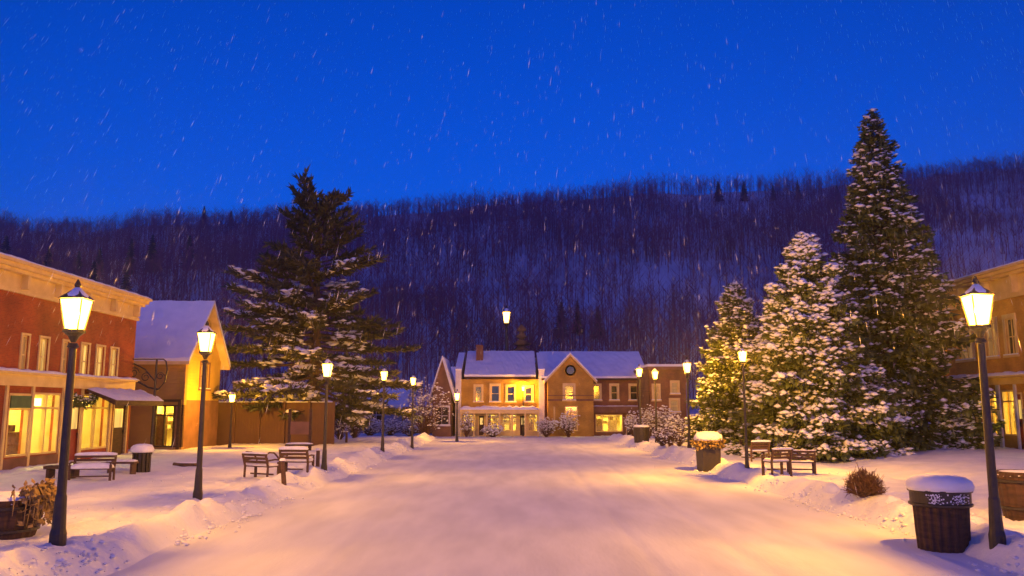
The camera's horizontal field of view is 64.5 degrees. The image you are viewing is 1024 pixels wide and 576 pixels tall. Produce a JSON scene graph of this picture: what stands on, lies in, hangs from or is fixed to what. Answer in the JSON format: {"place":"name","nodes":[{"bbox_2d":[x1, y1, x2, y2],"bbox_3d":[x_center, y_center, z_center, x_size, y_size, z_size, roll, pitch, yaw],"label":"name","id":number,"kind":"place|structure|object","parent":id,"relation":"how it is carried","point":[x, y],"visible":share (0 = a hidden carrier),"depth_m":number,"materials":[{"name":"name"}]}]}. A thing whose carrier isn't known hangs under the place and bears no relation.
{"place":"outdoors","nodes":[
{"label":"outdoors","id":0,"kind":"place"},
{"bbox_2d":[502,305,510,350],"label":"street lamp","id":1,"kind":"object","parent":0,"point":[506,310],"visible":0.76,"depth_m":80.13,"materials":[{"name":"metal"}]},
{"bbox_2d":[0,0,1022,491],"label":"falling snow","id":2,"kind":"structure","parent":0,"point":[496,198],"depth_m":22.36,"materials":[{"name":"snow"}]},
{"bbox_2d":[0,422,1023,575],"bbox_3d":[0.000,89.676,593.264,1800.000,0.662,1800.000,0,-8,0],"label":"ground","id":3,"kind":"structure","parent":0,"point":[138,503],"depth_m":20.04,"materials":[{"name":"snow"}]},
{"bbox_2d":[0,476,56,539],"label":"planter","id":4,"kind":"object","parent":3,"relation":"on","point":[23,510],"visible":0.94,"depth_m":12.72,"materials":[{"name":"brown wood"}]},
{"bbox_2d":[43,465,79,478],"bbox_3d":[-13.233,5.452,23.919,0.950,0.435,0.400,0,-8,0],"label":"bench","id":5,"kind":"object","parent":3,"relation":"on","point":[50,471],"visible":0.43,"depth_m":23.76,"materials":[{"name":"brown wood"}]},
{"bbox_2d":[49,279,94,545],"bbox_3d":[-6.357,1.831,11.614,0.364,3.959,0.364,0,-8,0],"label":"street lamp","id":6,"kind":"object","parent":3,"relation":"on","point":[58,534],"visible":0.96,"depth_m":11.56,"materials":[{"name":"metal"}]},
{"bbox_2d":[0,252,163,469],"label":"brick shop building","id":7,"kind":"structure","parent":3,"relation":"on","point":[33,371],"depth_m":30.56,"materials":[{"name":"brick"}]},
{"bbox_2d":[4,393,30,457],"bbox_3d":[-17.075,4.710,27.937,0.170,2.150,1.235,0,-8,0],"label":"shop window","id":8,"kind":"structure","parent":7,"relation":"in","point":[26,410],"depth_m":28.36,"materials":[{"name":"beige paint"}]},
{"bbox_2d":[18,332,30,371],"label":"window","id":9,"kind":"structure","parent":7,"relation":"in","point":[23,341],"depth_m":28.40,"materials":[{"name":"beige paint"}]},
{"bbox_2d":[36,335,50,370],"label":"window","id":10,"kind":"structure","parent":7,"relation":"in","point":[41,357],"depth_m":29.57,"materials":[{"name":"beige paint"}]},
{"bbox_2d":[30,392,60,454],"bbox_3d":[-17.075,4.926,29.573,0.170,2.200,1.742,0,-8,0],"label":"shop window","id":11,"kind":"structure","parent":7,"relation":"in","point":[44,407],"depth_m":29.83,"materials":[{"name":"glass"}]},
{"bbox_2d":[60,339,70,372],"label":"window","id":12,"kind":"structure","parent":7,"relation":"in","point":[64,344],"depth_m":30.95,"materials":[{"name":"beige paint"}]},
{"bbox_2d":[69,406,83,459],"bbox_3d":[-17.060,5.555,31.533,0.180,2.430,1.094,0,-8,0],"label":"door","id":13,"kind":"structure","parent":7,"relation":"in","point":[75,411],"depth_m":31.67,"materials":[{"name":"beige paint"}]},
{"bbox_2d":[78,342,90,373],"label":"window","id":14,"kind":"structure","parent":7,"relation":"in","point":[83,348],"depth_m":32.41,"materials":[{"name":"beige paint"}]},
{"bbox_2d":[73,392,98,409],"bbox_3d":[-16.699,4.323,31.596,0.559,0.839,2.423,0,-8,0],"label":"garland","id":15,"kind":"object","parent":7,"relation":"hanging from","point":[79,400],"visible":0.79,"depth_m":31.51,"materials":[{"name":"green"}]},
{"bbox_2d":[81,394,108,449],"bbox_3d":[-17.075,5.448,33.106,0.170,2.200,2.119,0,-8,0],"label":"shop window","id":16,"kind":"structure","parent":7,"relation":"in","point":[106,405],"depth_m":33.40,"materials":[{"name":"beige paint"}]},
{"bbox_2d":[94,344,105,375],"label":"window","id":17,"kind":"structure","parent":7,"relation":"in","point":[99,350],"depth_m":33.63,"materials":[{"name":"glass"}]},
{"bbox_2d":[108,346,119,376],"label":"window","id":18,"kind":"structure","parent":7,"relation":"in","point":[112,359],"depth_m":34.81,"materials":[{"name":"beige paint"}]},
{"bbox_2d":[110,404,128,454],"bbox_3d":[-17.060,6.115,35.152,0.180,2.380,1.369,0,-8,0],"label":"door","id":19,"kind":"structure","parent":7,"relation":"in","point":[119,425],"depth_m":35.28,"materials":[{"name":"brown wood"}]},
{"bbox_2d":[68,452,117,480],"bbox_3d":[-12.270,5.303,23.765,1.192,0.966,0.609,2,-9,-12],"label":"park bench","id":20,"kind":"object","parent":3,"relation":"on","point":[111,465],"visible":0.92,"depth_m":23.80,"materials":[{"name":"brown wood"}]},
{"bbox_2d":[107,459,138,473],"bbox_3d":[-12.473,5.737,25.963,0.926,0.517,0.356,0,-8,0],"label":"bench","id":21,"kind":"object","parent":3,"relation":"on","point":[133,463],"visible":0.71,"depth_m":25.84,"materials":[{"name":"brown wood"}]},
{"bbox_2d":[130,444,154,471],"bbox_3d":[-12.213,5.643,26.757,0.745,1.017,0.736,0,-8,0],"label":"litter bin","id":22,"kind":"object","parent":3,"relation":"on","point":[143,457],"visible":0.78,"depth_m":26.55,"materials":[{"name":"wood"}]},
{"bbox_2d":[132,359,167,454],"bbox_3d":[-16.419,5.374,36.102,2.038,4.460,0.140,0,-8,0],"label":"iron sign post","id":23,"kind":"object","parent":3,"relation":"on","point":[153,409],"visible":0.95,"depth_m":36.27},
{"bbox_2d":[128,300,230,449],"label":"gabled building","id":24,"kind":"structure","parent":3,"relation":"on","point":[177,413],"depth_m":41.25,"materials":[{"name":"yellow"}]},
{"bbox_2d":[153,405,184,446],"bbox_3d":[-16.915,6.799,40.023,1.419,2.050,0.170,0,-8,0],"label":"shop window","id":25,"kind":"structure","parent":24,"relation":"in","point":[183,406],"depth_m":39.98,"materials":[{"name":"brown wood"}]},
{"bbox_2d":[198,361,210,390],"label":"window","id":26,"kind":"structure","parent":24,"relation":"in","point":[201,364],"depth_m":43.18,"materials":[{"name":"brown"}]},
{"bbox_2d":[193,321,216,499],"bbox_3d":[-6.977,2.825,18.290,0.348,4.188,0.348,0,-8,0],"label":"street lamp","id":27,"kind":"object","parent":3,"relation":"on","point":[198,490],"visible":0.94,"depth_m":18.23,"materials":[{"name":"metal"}]},
{"bbox_2d":[228,390,235,447],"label":"street lamp","id":28,"kind":"object","parent":3,"relation":"on","point":[230,429],"visible":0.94,"depth_m":41.12,"materials":[{"name":"metal"}]},
{"bbox_2d":[242,451,279,476],"bbox_3d":[-7.236,5.168,23.373,1.051,0.925,0.610,-5,-10,30],"label":"park bench","id":29,"kind":"object","parent":3,"relation":"on","point":[256,463],"visible":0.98,"depth_m":23.28,"materials":[{"name":"brown wood"}]},
{"bbox_2d":[216,401,335,445],"bbox_3d":[-13.580,7.782,45.830,7.145,2.802,0.190,0,-8,0],"label":"board fence","id":30,"kind":"object","parent":3,"relation":"on","point":[255,427],"visible":0.7,"depth_m":45.86,"materials":[{"name":"wood"}]},
{"bbox_2d":[280,458,286,484],"bbox_3d":[-5.861,4.805,20.814,0.225,0.881,0.160,0,-8,0],"label":"wooden post","id":31,"kind":"object","parent":3,"relation":"on","point":[283,471],"visible":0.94,"depth_m":20.79,"materials":[{"name":"brown wood"}]},
{"bbox_2d":[278,446,314,472],"bbox_3d":[-6.375,5.155,24.011,0.940,0.968,0.611,-1,-8,8],"label":"park bench","id":32,"kind":"object","parent":3,"relation":"on","point":[304,458],"visible":0.88,"depth_m":23.84,"materials":[{"name":"brown wood"}]},
{"bbox_2d":[285,409,313,450],"bbox_3d":[-10.137,6.841,38.792,1.311,2.100,0.300,0,-8,0],"label":"notice frame","id":33,"kind":"object","parent":3,"relation":"on","point":[299,427],"visible":0.99,"depth_m":38.74,"materials":[{"name":"brown wood"}]},
{"bbox_2d":[212,165,424,431],"bbox_3d":[-11.970,1.216,48.717,13.206,16.689,12.858,-6,-11,37],"label":"pine tree","id":34,"kind":"object","parent":3,"relation":"on","point":[355,377],"visible":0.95,"depth_m":47.23,"materials":[{"name":"green plant"}]},
{"bbox_2d":[321,356,332,470],"bbox_3d":[-5.950,4.090,25.945,0.331,3.843,0.331,0,-8,0],"label":"street lamp","id":35,"kind":"object","parent":3,"relation":"on","point":[324,450],"visible":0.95,"depth_m":25.89,"materials":[{"name":"metal"}]},
{"bbox_2d":[330,400,355,439],"bbox_3d":[-11.803,8.887,55.399,2.846,3.076,2.834,-5,-10,32],"label":"snowy shrub","id":36,"kind":"object","parent":3,"relation":"on","point":[341,429],"visible":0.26,"depth_m":54.99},
{"bbox_2d":[346,390,373,437],"bbox_3d":[-11.040,8.795,57.448,2.628,3.800,3.174,0,-8,0],"label":"snowy shrub","id":37,"kind":"object","parent":3,"relation":"on","point":[355,430],"visible":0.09,"depth_m":57.05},
{"bbox_2d":[360,416,385,435],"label":"snowy shrub","id":38,"kind":"object","parent":3,"relation":"on","point":[369,431],"visible":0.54,"depth_m":64.79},
{"bbox_2d":[346,388,411,432],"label":"cottage","id":39,"kind":"structure","parent":3,"relation":"on","point":[402,398],"depth_m":71.24,"materials":[{"name":"grey"}]},
{"bbox_2d":[376,418,402,434],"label":"snowy shrub","id":40,"kind":"object","parent":3,"relation":"on","point":[389,429],"visible":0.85,"depth_m":64.72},
{"bbox_2d":[396,419,422,435],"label":"snowy shrub","id":41,"kind":"object","parent":3,"relation":"on","point":[405,424],"visible":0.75,"depth_m":62.88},
{"bbox_2d":[410,374,415,448],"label":"street lamp","id":42,"kind":"object","parent":3,"relation":"on","point":[412,443],"visible":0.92,"depth_m":44.61,"materials":[{"name":"metal"}]},
{"bbox_2d":[400,397,432,433],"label":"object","id":43,"kind":"object","parent":3,"relation":"on","point":[405,407],"visible":0.15,"depth_m":69.25,"materials":[{"name":"paint"}]},
{"bbox_2d":[401,371,453,434],"bbox_3d":[-6.277,8.489,59.415,4.101,4.773,4.376,0,-8,0],"label":"snowy shrub","id":44,"kind":"object","parent":3,"relation":"on","point":[425,415],"visible":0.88,"depth_m":59.15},
{"bbox_2d":[428,356,456,436],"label":"steep gabled house","id":45,"kind":"structure","parent":3,"relation":"on","point":[444,377],"depth_m":63.48,"materials":[{"name":"brown paint"}]},
{"bbox_2d":[433,405,449,425],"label":"window","id":46,"kind":"structure","parent":45,"relation":"in","point":[446,411],"depth_m":63.29,"materials":[{"name":"white paint"}]},
{"bbox_2d":[455,389,459,441],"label":"street lamp","id":47,"kind":"object","parent":3,"relation":"on","point":[457,401],"visible":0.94,"depth_m":53.96,"materials":[{"name":"metal"}]},
{"bbox_2d":[459,412,473,436],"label":"snowy shrub","id":48,"kind":"object","parent":3,"relation":"on","point":[467,425],"visible":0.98,"depth_m":62.44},
{"bbox_2d":[480,423,503,436],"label":"snowy shrub","id":49,"kind":"object","parent":3,"relation":"on","point":[491,431],"visible":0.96,"depth_m":61.86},
{"bbox_2d":[455,345,544,436],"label":"verandah shop","id":50,"kind":"structure","parent":3,"relation":"on","point":[492,394],"depth_m":65.52,"materials":[{"name":"beige paint"}]},
{"bbox_2d":[473,384,483,402],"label":"window","id":51,"kind":"structure","parent":50,"relation":"in","point":[478,388],"depth_m":65.50,"materials":[{"name":"beige paint"}]},
{"bbox_2d":[478,415,484,434],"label":"door","id":52,"kind":"structure","parent":50,"relation":"in","point":[481,418],"depth_m":65.15,"materials":[{"name":"brown wood"}]},
{"bbox_2d":[489,383,501,402],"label":"window","id":53,"kind":"structure","parent":50,"relation":"in","point":[494,388],"depth_m":65.50,"materials":[{"name":"beige paint"}]},
{"bbox_2d":[505,384,516,402],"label":"window","id":54,"kind":"structure","parent":50,"relation":"in","point":[510,389],"depth_m":65.50,"materials":[{"name":"beige paint"}]},
{"bbox_2d":[519,415,526,434],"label":"door","id":55,"kind":"structure","parent":50,"relation":"in","point":[520,416],"depth_m":65.14,"materials":[{"name":"brown wood"}]},
{"bbox_2d":[522,385,533,402],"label":"window","id":56,"kind":"structure","parent":50,"relation":"in","point":[529,389],"depth_m":65.49,"materials":[{"name":"glass"}]},
{"bbox_2d":[8,439,1023,575],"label":"snow clods","id":57,"kind":"object","parent":3,"relation":"on","point":[62,560],"visible":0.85,"depth_m":14.99,"materials":[{"name":"snow"}]},
{"bbox_2d":[512,324,530,350],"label":"conifer","id":58,"kind":"object","parent":3,"relation":"on","point":[521,343],"visible":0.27,"depth_m":83.78,"materials":[{"name":"green plant"}]},
{"bbox_2d":[535,416,560,436],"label":"snowy shrub","id":59,"kind":"object","parent":3,"relation":"on","point":[543,426],"visible":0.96,"depth_m":62.42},
{"bbox_2d":[557,408,579,436],"bbox_3d":[4.337,10.317,62.147,1.868,2.274,1.638,0,-8,0],"label":"snowy shrub","id":60,"kind":"object","parent":3,"relation":"on","point":[566,421],"visible":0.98,"depth_m":61.95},
{"bbox_2d":[539,351,643,436],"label":"gabled shop","id":61,"kind":"structure","parent":3,"relation":"on","point":[600,399],"depth_m":65.23,"materials":[{"name":"brick"}]},
{"bbox_2d":[562,383,575,400],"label":"window","id":62,"kind":"structure","parent":61,"relation":"in","point":[568,388],"depth_m":64.31,"materials":[{"name":"beige paint"}]},
{"bbox_2d":[593,383,602,400],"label":"window","id":63,"kind":"structure","parent":61,"relation":"in","point":[597,388],"depth_m":65.52,"materials":[{"name":"glass"}]},
{"bbox_2d":[595,414,622,431],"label":"shop window","id":64,"kind":"structure","parent":61,"relation":"in","point":[595,414],"depth_m":65.14,"materials":[{"name":"glass"}]},
{"bbox_2d":[609,383,619,400],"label":"window","id":65,"kind":"structure","parent":61,"relation":"in","point":[613,387],"depth_m":65.50,"materials":[{"name":"beige paint"}]},
{"bbox_2d":[628,383,636,400],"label":"window","id":66,"kind":"structure","parent":61,"relation":"in","point":[632,387],"depth_m":65.52,"materials":[{"name":"beige paint"}]},
{"bbox_2d":[623,408,638,435],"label":"snowy shrub","id":67,"kind":"object","parent":3,"relation":"on","point":[631,422],"visible":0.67,"depth_m":57.03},
{"bbox_2d":[636,365,641,424],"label":"street lamp","id":68,"kind":"object","parent":3,"relation":"on","point":[639,378],"visible":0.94,"depth_m":46.99,"materials":[{"name":"metal"}]},
{"bbox_2d":[633,424,649,442],"bbox_3d":[7.470,8.396,46.861,0.960,1.029,0.960,0,-8,0],"label":"litter bin","id":69,"kind":"object","parent":3,"relation":"on","point":[641,432],"visible":0.97,"depth_m":46.49,"materials":[{"name":"wood"}]},
{"bbox_2d":[635,404,663,437],"bbox_3d":[9.274,9.093,55.284,1.671,2.386,1.927,7,-11,-38],"label":"snowy shrub","id":70,"kind":"object","parent":3,"relation":"on","point":[647,419],"visible":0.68,"depth_m":55.06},
{"bbox_2d":[651,367,657,442],"bbox_3d":[8.449,6.947,47.685,0.364,4.668,0.364,0,-8,0],"label":"street lamp","id":71,"kind":"object","parent":3,"relation":"on","point":[654,370],"visible":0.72,"depth_m":47.68,"materials":[{"name":"metal"}]},
{"bbox_2d":[651,426,668,445],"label":"dark shrub","id":72,"kind":"object","parent":3,"relation":"on","point":[658,437],"visible":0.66,"depth_m":39.05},
{"bbox_2d":[633,364,687,435],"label":"brown brick block","id":73,"kind":"structure","parent":3,"relation":"on","point":[671,387],"depth_m":59.63,"materials":[{"name":"beige brick"}]},
{"bbox_2d":[651,384,661,400],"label":"window","id":74,"kind":"structure","parent":73,"relation":"in","point":[658,386],"depth_m":59.54,"materials":[{"name":"beige paint"}]},
{"bbox_2d":[669,398,680,412],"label":"window","id":75,"kind":"structure","parent":73,"relation":"in","point":[673,402],"depth_m":59.41,"materials":[{"name":"beige paint"}]},
{"bbox_2d":[670,380,680,394],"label":"window","id":76,"kind":"structure","parent":73,"relation":"in","point":[674,384],"depth_m":59.58,"materials":[{"name":"beige paint"}]},
{"bbox_2d":[651,405,676,431],"bbox_3d":[10.298,9.094,55.243,1.981,2.261,2.272,0,-8,0],"label":"snowy shrub","id":77,"kind":"object","parent":3,"relation":"on","point":[662,423],"visible":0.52,"depth_m":55.10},
{"bbox_2d":[659,426,679,446],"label":"dark shrub","id":78,"kind":"object","parent":3,"relation":"on","point":[669,438],"visible":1,"depth_m":37.22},
{"bbox_2d":[661,414,686,432],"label":"snowy shrub","id":79,"kind":"object","parent":3,"relation":"on","point":[677,424],"visible":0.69,"depth_m":52.93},
{"bbox_2d":[672,428,686,445],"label":"dark shrub","id":80,"kind":"object","parent":3,"relation":"on","point":[680,439],"visible":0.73,"depth_m":43.67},
{"bbox_2d":[682,357,691,447],"bbox_3d":[9.090,6.016,41.881,0.397,4.893,0.397,0,-8,0],"label":"street lamp","id":81,"kind":"object","parent":3,"relation":"on","point":[687,361],"visible":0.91,"depth_m":41.84,"materials":[{"name":"metal"}]},
{"bbox_2d":[690,431,725,471],"bbox_3d":[6.944,5.780,28.642,1.234,1.462,1.240,-7,-11,38],"label":"box planter","id":82,"kind":"object","parent":3,"relation":"on","point":[709,446],"visible":1,"depth_m":28.32,"materials":[{"name":"wood"}]},
{"bbox_2d":[683,279,761,447],"bbox_3d":[12.513,4.441,45.096,6.270,9.971,6.119,0,-8,0],"label":"spruce tree","id":83,"kind":"object","parent":3,"relation":"on","point":[718,399],"visible":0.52,"depth_m":44.23,"materials":[{"name":"green plant"}]},
{"bbox_2d":[738,346,749,467],"bbox_3d":[7.438,3.904,25.944,0.248,4.111,0.248,0,-8,0],"label":"street lamp","id":84,"kind":"object","parent":3,"relation":"on","point":[747,465],"visible":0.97,"depth_m":25.90,"materials":[{"name":"metal"}]},
{"bbox_2d":[748,440,770,461],"bbox_3d":[9.256,6.181,30.550,0.798,0.947,0.611,1,-9,-10],"label":"park bench","id":85,"kind":"object","parent":3,"relation":"on","point":[764,447],"visible":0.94,"depth_m":30.39,"materials":[{"name":"brown wood"}]},
{"bbox_2d":[761,447,792,476],"bbox_3d":[7.808,5.140,23.853,0.758,0.927,0.611,3,-9,-20],"label":"park bench","id":86,"kind":"object","parent":3,"relation":"on","point":[781,458],"visible":0.99,"depth_m":23.74,"materials":[{"name":"brown wood"}]},
{"bbox_2d":[787,450,816,473],"bbox_3d":[8.943,5.445,25.107,0.849,0.886,0.610,-2,-9,12],"label":"park bench","id":87,"kind":"object","parent":3,"relation":"on","point":[813,461],"visible":0.71,"depth_m":24.94,"materials":[{"name":"brown wood"}]},
{"bbox_2d":[723,231,915,461],"bbox_3d":[12.922,2.811,34.667,7.752,10.701,8.061,0,-8,0],"label":"spruce tree","id":88,"kind":"object","parent":3,"relation":"on","point":[806,387],"visible":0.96,"depth_m":33.06,"materials":[{"name":"green plant"}]},
{"bbox_2d":[841,463,888,497],"bbox_3d":[7.347,3.998,16.868,0.985,0.845,0.911,0,-8,0],"label":"round shrub","id":89,"kind":"object","parent":3,"relation":"on","point":[863,483],"visible":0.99,"depth_m":16.71,"materials":[{"name":"plant"}]},
{"bbox_2d":[862,361,914,449],"bbox_3d":[15.527,5.215,36.374,5.003,5.287,5.578,0,-8,0],"label":"spruce tree","id":90,"kind":"object","parent":3,"relation":"on","point":[872,383],"depth_m":35.47,"materials":[{"name":"green plant"}]},
{"bbox_2d":[827,108,1005,450],"bbox_3d":[17.754,-0.496,38.501,10.609,16.878,9.861,0,-8,0],"label":"spruce tree","id":91,"kind":"object","parent":3,"relation":"on","point":[919,368],"visible":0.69,"depth_m":36.76,"materials":[{"name":"green plant"}]},
{"bbox_2d":[905,473,974,552],"bbox_3d":[6.808,3.631,12.855,0.982,1.349,0.972,0,-8,0],"label":"litter bin","id":92,"kind":"object","parent":3,"relation":"on","point":[942,504],"visible":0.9,"depth_m":12.54,"materials":[{"name":"brown wood"}]},
{"bbox_2d":[927,401,980,448],"bbox_3d":[19.234,6.269,35.490,2.676,2.683,2.803,-5,-10,33],"label":"shrub","id":93,"kind":"object","parent":3,"relation":"on","point":[960,421],"visible":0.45,"depth_m":34.97,"materials":[{"name":"green plant"}]},
{"bbox_2d":[920,259,1023,448],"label":"tan brick building","id":94,"kind":"structure","parent":3,"relation":"on","point":[1005,361],"depth_m":36.40,"materials":[{"name":"brick"}]},
{"bbox_2d":[955,321,976,362],"bbox_3d":[22.015,2.624,39.401,0.250,1.908,1.670,0,-8,0],"label":"window","id":95,"kind":"structure","parent":94,"relation":"in","point":[970,355],"depth_m":39.22,"materials":[{"name":"beige paint"}]},
{"bbox_2d":[983,316,1000,359],"bbox_3d":[22.015,2.312,37.295,0.250,1.908,1.290,0,-8,0],"label":"window","id":96,"kind":"structure","parent":94,"relation":"in","point":[993,348],"depth_m":37.26,"materials":[{"name":"beige paint"}]},
{"bbox_2d":[1001,390,1016,435],"bbox_3d":[22.075,5.516,35.915,0.170,1.988,0.935,0,-8,0],"label":"shop window","id":97,"kind":"structure","parent":94,"relation":"in","point":[1003,392],"depth_m":36.07,"materials":[{"name":"glass"}]},
{"bbox_2d":[1001,313,1019,357],"bbox_3d":[22.015,2.094,35.818,0.250,1.908,1.051,0,-8,0],"label":"window","id":98,"kind":"structure","parent":94,"relation":"in","point":[1011,328],"depth_m":35.92,"materials":[{"name":"beige paint"}]},
{"bbox_2d":[1016,392,1023,448],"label":"door","id":99,"kind":"structure","parent":94,"relation":"in","point":[1019,394],"depth_m":35.15,"materials":[{"name":"beige paint"}]},
{"bbox_2d":[959,276,1005,549],"bbox_3d":[7.081,1.885,12.110,0.371,4.176,0.371,0,-8,0],"label":"street lamp","id":100,"kind":"object","parent":3,"relation":"on","point":[996,535],"visible":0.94,"depth_m":12.05,"materials":[{"name":"metal"}]},
{"bbox_2d":[996,469,1023,520],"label":"planter","id":101,"kind":"object","parent":3,"relation":"on","point":[1011,488],"visible":0.81,"depth_m":14.97,"materials":[{"name":"brown wood"}]},
{"bbox_2d":[0,168,1023,415],"bbox_3d":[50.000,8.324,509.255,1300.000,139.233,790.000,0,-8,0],"label":"hill","id":102,"kind":"structure","parent":0,"point":[662,274],"depth_m":263.06,"materials":[{"name":"plant"}]},
{"bbox_2d":[0,236,10,253],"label":"conifer","id":103,"kind":"object","parent":102,"relation":"on","point":[5,244],"visible":0.42,"depth_m":305.08,"materials":[{"name":"green plant"}]},
{"bbox_2d":[88,261,98,281],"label":"conifer","id":104,"kind":"object","parent":102,"relation":"on","point":[94,272],"visible":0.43,"depth_m":222.55,"materials":[{"name":"green plant"}]},
{"bbox_2d":[119,269,133,291],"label":"conifer","id":105,"kind":"object","parent":102,"relation":"on","point":[126,276],"visible":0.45,"depth_m":217.23,"materials":[{"name":"green plant"}]},
{"bbox_2d":[123,239,136,274],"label":"conifer","id":106,"kind":"object","parent":102,"relation":"on","point":[130,253],"visible":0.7,"depth_m":273.98,"materials":[{"name":"green plant"}]},
{"bbox_2d":[144,235,158,272],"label":"conifer","id":107,"kind":"object","parent":102,"relation":"on","point":[151,247],"visible":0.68,"depth_m":274.15,"materials":[{"name":"green plant"}]},
{"bbox_2d":[0,151,1023,409],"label":"hill forest","id":108,"kind":"object","parent":102,"relation":"on","point":[236,251],"visible":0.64,"depth_m":276.73,"materials":[{"name":"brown plant"}]},
{"bbox_2d":[571,300,582,334],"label":"conifer","id":109,"kind":"object","parent":102,"relation":"on","point":[579,323],"visible":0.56,"depth_m":175.43,"materials":[{"name":"green plant"}]},
{"bbox_2d":[0,0,1023,231],"label":"sky","id":110,"kind":"structure","parent":0,"point":[761,60],"materials":[{"name":"blue"}]},
{"bbox_2d":[106,436,1023,575],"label":"road","id":111,"kind":"structure","parent":0,"point":[542,506],"depth_m":14.99,"materials":[{"name":"snow"}]},
{"bbox_2d":[380,366,387,451],"bbox_3d":[-5.835,5.584,36.821,0.315,4.064,0.315,0,-8,0],"label":"street lamp","id":112,"kind":"object","parent":111,"relation":"on","point":[383,404],"visible":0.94,"depth_m":36.79,"materials":[{"name":"metal"}]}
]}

